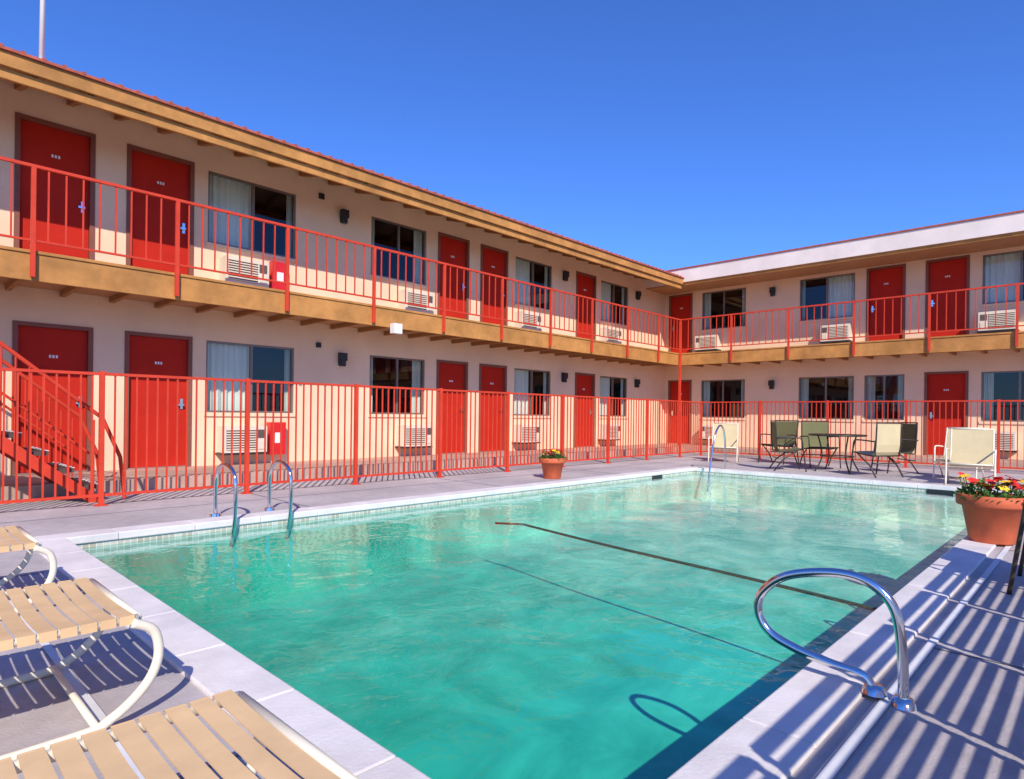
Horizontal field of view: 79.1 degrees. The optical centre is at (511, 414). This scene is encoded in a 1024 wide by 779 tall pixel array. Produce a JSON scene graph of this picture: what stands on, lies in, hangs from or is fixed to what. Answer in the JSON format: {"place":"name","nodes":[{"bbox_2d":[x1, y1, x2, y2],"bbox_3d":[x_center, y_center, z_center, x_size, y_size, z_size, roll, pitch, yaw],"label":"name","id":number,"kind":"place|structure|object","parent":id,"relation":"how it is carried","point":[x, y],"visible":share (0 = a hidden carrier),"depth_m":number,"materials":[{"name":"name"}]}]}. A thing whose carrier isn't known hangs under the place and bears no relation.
{"place":"outdoors","nodes":[
{"label":"outdoors","id":0,"kind":"place"},
{"bbox_2d":[18,201,942,474],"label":"door hardware","id":1,"kind":"structure","parent":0,"point":[182,229],"depth_m":9.89,"materials":[{"name":"metal"}]},
{"bbox_2d":[0,452,1023,778],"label":"pool deck","id":2,"kind":"structure","parent":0,"point":[966,672],"depth_m":2.66,"materials":[{"name":"concrete"}]},
{"bbox_2d":[0,526,56,619],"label":"chaise lounge","id":3,"kind":"object","parent":2,"relation":"on","point":[30,544],"visible":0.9,"depth_m":3.22,"materials":[{"name":"plastic"}]},
{"bbox_2d":[0,340,126,502],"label":"staircase","id":4,"kind":"structure","parent":2,"relation":"on","point":[23,456],"depth_m":6.92,"materials":[{"name":"red metal"}]},
{"bbox_2d":[0,577,163,760],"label":"chaise lounge","id":5,"kind":"object","parent":2,"relation":"on","point":[108,601],"visible":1,"depth_m":2.11,"materials":[{"name":"plastic"}]},
{"bbox_2d":[0,690,358,778],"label":"chaise lounge","id":6,"kind":"object","parent":2,"relation":"on","point":[298,753],"visible":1,"depth_m":1.26,"materials":[{"name":"plastic"}]},
{"bbox_2d":[209,460,292,544],"bbox_3d":[-2.601,0.858,6.222,0.555,0.776,0.660,1,0,44],"label":"pool ladder","id":7,"kind":"object","parent":2,"relation":"on","point":[215,513],"visible":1,"depth_m":6.17,"materials":[{"name":"silver metal"}]},
{"bbox_2d":[0,367,1023,506],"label":"metal fence","id":8,"kind":"object","parent":2,"relation":"on","point":[101,494],"visible":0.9,"depth_m":9.51,"materials":[{"name":"red metal"}]},
{"bbox_2d":[34,466,1023,778],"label":"swimming pool","id":9,"kind":"structure","parent":2,"relation":"in","point":[410,638],"depth_m":5.29,"materials":[{"name":"liquid"}]},
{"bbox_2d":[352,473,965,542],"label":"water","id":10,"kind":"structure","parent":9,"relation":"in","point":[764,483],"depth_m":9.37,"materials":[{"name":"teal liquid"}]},
{"bbox_2d":[495,522,876,610],"bbox_3d":[1.033,1.177,5.215,0.054,0.098,4.045,1,0,-37],"label":"pool rope","id":11,"kind":"object","parent":9,"relation":"attached to","point":[738,576],"visible":0.91,"depth_m":4.65,"materials":[{"name":"plastic"}]},
{"bbox_2d":[538,448,567,478],"bbox_3d":[0.660,0.813,10.237,0.493,0.491,0.502,1,0,44],"label":"flower pot","id":12,"kind":"object","parent":2,"relation":"on","point":[552,464],"visible":1,"depth_m":10.10,"materials":[{"name":"ceramic"}]},
{"bbox_2d":[707,425,725,491],"bbox_3d":[4.037,0.853,12.230,0.034,1.297,0.786,1,0,44],"label":"pool grab rail","id":13,"kind":"object","parent":2,"relation":"on","point":[713,448],"visible":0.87,"depth_m":12.21,"materials":[{"name":"silver metal"}]},
{"bbox_2d":[708,422,738,462],"bbox_3d":[4.943,0.659,14.464,0.655,0.920,0.705,1,0,24],"label":"lounge chair","id":14,"kind":"object","parent":2,"relation":"on","point":[731,432],"visible":0.94,"depth_m":14.65,"materials":[{"name":"beige fabric"}]},
{"bbox_2d":[758,420,798,464],"bbox_3d":[6.146,0.633,14.284,0.685,0.999,0.654,1,0,-36],"label":"patio chair","id":15,"kind":"object","parent":2,"relation":"on","point":[787,428],"visible":0.75,"depth_m":14.36,"materials":[{"name":"fabric"}]},
{"bbox_2d":[769,420,806,471],"bbox_3d":[5.515,0.625,12.422,0.604,0.999,0.654,1,0,14],"label":"patio chair","id":16,"kind":"object","parent":2,"relation":"on","point":[774,437],"visible":1,"depth_m":12.35,"materials":[{"name":"brown metal"}]},
{"bbox_2d":[799,420,840,467],"bbox_3d":[6.601,0.638,13.306,0.655,0.999,0.604,1,0,4],"label":"patio chair","id":17,"kind":"object","parent":2,"relation":"on","point":[809,441],"visible":0.74,"depth_m":13.54,"materials":[{"name":"fabric"}]},
{"bbox_2d":[753,568,917,711],"bbox_3d":[1.252,0.838,2.448,0.601,0.469,0.090,1,0,44],"label":"pool grab rail","id":18,"kind":"object","parent":2,"relation":"on","point":[902,700],"visible":1,"depth_m":2.36,"materials":[{"name":"silver metal"}]},
{"bbox_2d":[808,433,867,472],"bbox_3d":[6.424,0.765,12.261,1.040,0.742,1.040,1,0,44],"label":"patio table","id":19,"kind":"object","parent":2,"relation":"on","point":[836,435],"visible":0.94,"depth_m":12.15,"materials":[{"name":"brown metal"}]},
{"bbox_2d":[849,422,903,477],"bbox_3d":[6.680,0.639,11.373,0.654,0.999,0.604,1,0,-16],"label":"patio chair","id":20,"kind":"object","parent":2,"relation":"on","point":[888,441],"visible":1,"depth_m":11.16,"materials":[{"name":"beige fabric"}]},
{"bbox_2d":[870,422,918,473],"bbox_3d":[7.539,0.650,12.228,0.604,0.999,0.655,1,0,4],"label":"patio chair","id":21,"kind":"object","parent":2,"relation":"on","point":[909,439],"visible":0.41,"depth_m":12.10,"materials":[{"name":"fabric"}]},
{"bbox_2d":[932,427,985,478],"bbox_3d":[7.915,0.695,10.960,0.735,0.920,0.655,1,0,-41],"label":"lounge chair","id":22,"kind":"object","parent":2,"relation":"on","point":[947,438],"visible":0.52,"depth_m":11.24,"materials":[{"name":"white metal"}]},
{"bbox_2d":[945,428,996,487],"bbox_3d":[7.369,0.688,9.960,0.655,0.920,0.735,1,0,39],"label":"lounge chair","id":23,"kind":"object","parent":2,"relation":"on","point":[972,447],"visible":0.92,"depth_m":10.12,"materials":[{"name":"beige fabric"}]},
{"bbox_2d":[951,472,1023,544],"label":"flower pot","id":24,"kind":"object","parent":2,"relation":"on","point":[993,517],"visible":0.99,"depth_m":5.15,"materials":[{"name":"ceramic"}]},
{"bbox_2d":[1006,501,1023,594],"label":"patio chair","id":25,"kind":"object","parent":2,"relation":"on","point":[1015,560],"visible":1,"depth_m":3.72,"materials":[{"name":"brown metal"}]},
{"bbox_2d":[0,443,1023,499],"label":"walkways","id":26,"kind":"structure","parent":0,"point":[23,486],"depth_m":10.23,"materials":[{"name":"concrete"}]},
{"bbox_2d":[0,0,1023,270],"label":"sky","id":27,"kind":"structure","parent":0,"point":[665,135],"materials":[{"name":"blue"}]},
{"bbox_2d":[0,156,1023,445],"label":"balcony railing","id":28,"kind":"object","parent":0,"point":[32,240],"visible":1,"depth_m":11.73,"materials":[{"name":"red metal"}]},
{"label":"ground","id":29,"kind":"structure","parent":0,"visible":0},
{"bbox_2d":[0,78,1023,475],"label":"walls","id":30,"kind":"structure","parent":29,"relation":"on","point":[106,320],"depth_m":12.29,"materials":[{"name":"paint"}]},
{"bbox_2d":[266,261,285,454],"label":"extinguisher cabinets","id":31,"kind":"object","parent":30,"relation":"attached to","point":[279,266],"visible":0.68,"depth_m":10.83,"materials":[{"name":"red metal"}]},
{"bbox_2d":[11,112,969,474],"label":"door frames","id":32,"kind":"structure","parent":30,"relation":"attached to","point":[91,222],"depth_m":9.94,"materials":[{"name":"red wood"}]},
{"bbox_2d":[18,119,966,472],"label":"doors","id":33,"kind":"structure","parent":30,"relation":"attached to","point":[40,147],"depth_m":9.70,"materials":[{"name":"paint"}]},
{"bbox_2d":[49,154,949,442],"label":"number plates","id":34,"kind":"object","parent":30,"relation":"attached to","point":[395,328],"visible":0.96,"depth_m":10.89,"materials":[{"name":"white paint"}]},
{"bbox_2d":[0,65,1023,366],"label":"soffits","id":35,"kind":"object","parent":30,"relation":"on","point":[914,255],"visible":0.23,"depth_m":14.97,"materials":[{"name":"paint"}]},
{"bbox_2d":[0,43,1023,301],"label":"roof","id":36,"kind":"structure","parent":30,"relation":"on","point":[122,87],"depth_m":10.92,"materials":[{"name":"tile"}]},
{"bbox_2d":[39,0,45,58],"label":"antenna mast","id":37,"kind":"object","parent":36,"relation":"on","point":[42,29],"visible":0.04,"depth_m":7.93,"materials":[{"name":"white metal"}]},
{"bbox_2d":[0,49,1023,365],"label":"fascia boards","id":38,"kind":"object","parent":30,"relation":"attached to","point":[74,271],"visible":1,"depth_m":10.47,"materials":[{"name":"brown wood"}]},
{"bbox_2d":[5,73,1019,366],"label":"rafters","id":39,"kind":"object","parent":30,"relation":"attached to","point":[13,283],"visible":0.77,"depth_m":12.53,"materials":[{"name":"brown wood"}]},
{"bbox_2d":[207,174,1022,419],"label":"curtains","id":40,"kind":"object","parent":30,"relation":"attached to","point":[226,361],"visible":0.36,"depth_m":14.48,"materials":[{"name":"grey fabric"}]},
{"bbox_2d":[206,170,1023,421],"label":"window frames","id":41,"kind":"structure","parent":30,"relation":"attached to","point":[253,186],"depth_m":14.35,"materials":[{"name":"grey metal"}]},
{"bbox_2d":[216,255,1016,452],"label":"air conditioners","id":42,"kind":"object","parent":30,"relation":"attached to","point":[264,283],"visible":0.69,"depth_m":13.04,"materials":[{"name":"beige metal"}]},
{"bbox_2d":[226,259,1014,448],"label":"air conditioner grilles","id":43,"kind":"object","parent":42,"relation":"attached to","point":[261,432],"visible":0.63,"depth_m":13.10,"materials":[{"name":"beige metal"}]},
{"bbox_2d":[215,193,1019,454],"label":"wall lamps","id":44,"kind":"object","parent":30,"relation":"attached to","point":[343,357],"depth_m":14.54,"materials":[{"name":"black metal"}]},
{"bbox_2d":[250,187,1023,421],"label":"room interiors","id":45,"kind":"structure","parent":30,"relation":"in","point":[268,364],"depth_m":15.54,"materials":[{"name":"black"}]},
{"bbox_2d":[644,212,1023,287],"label":"white fascia","id":46,"kind":"structure","parent":30,"relation":"attached to","point":[990,226],"depth_m":15.35,"materials":[{"name":"white paint"}]}
]}

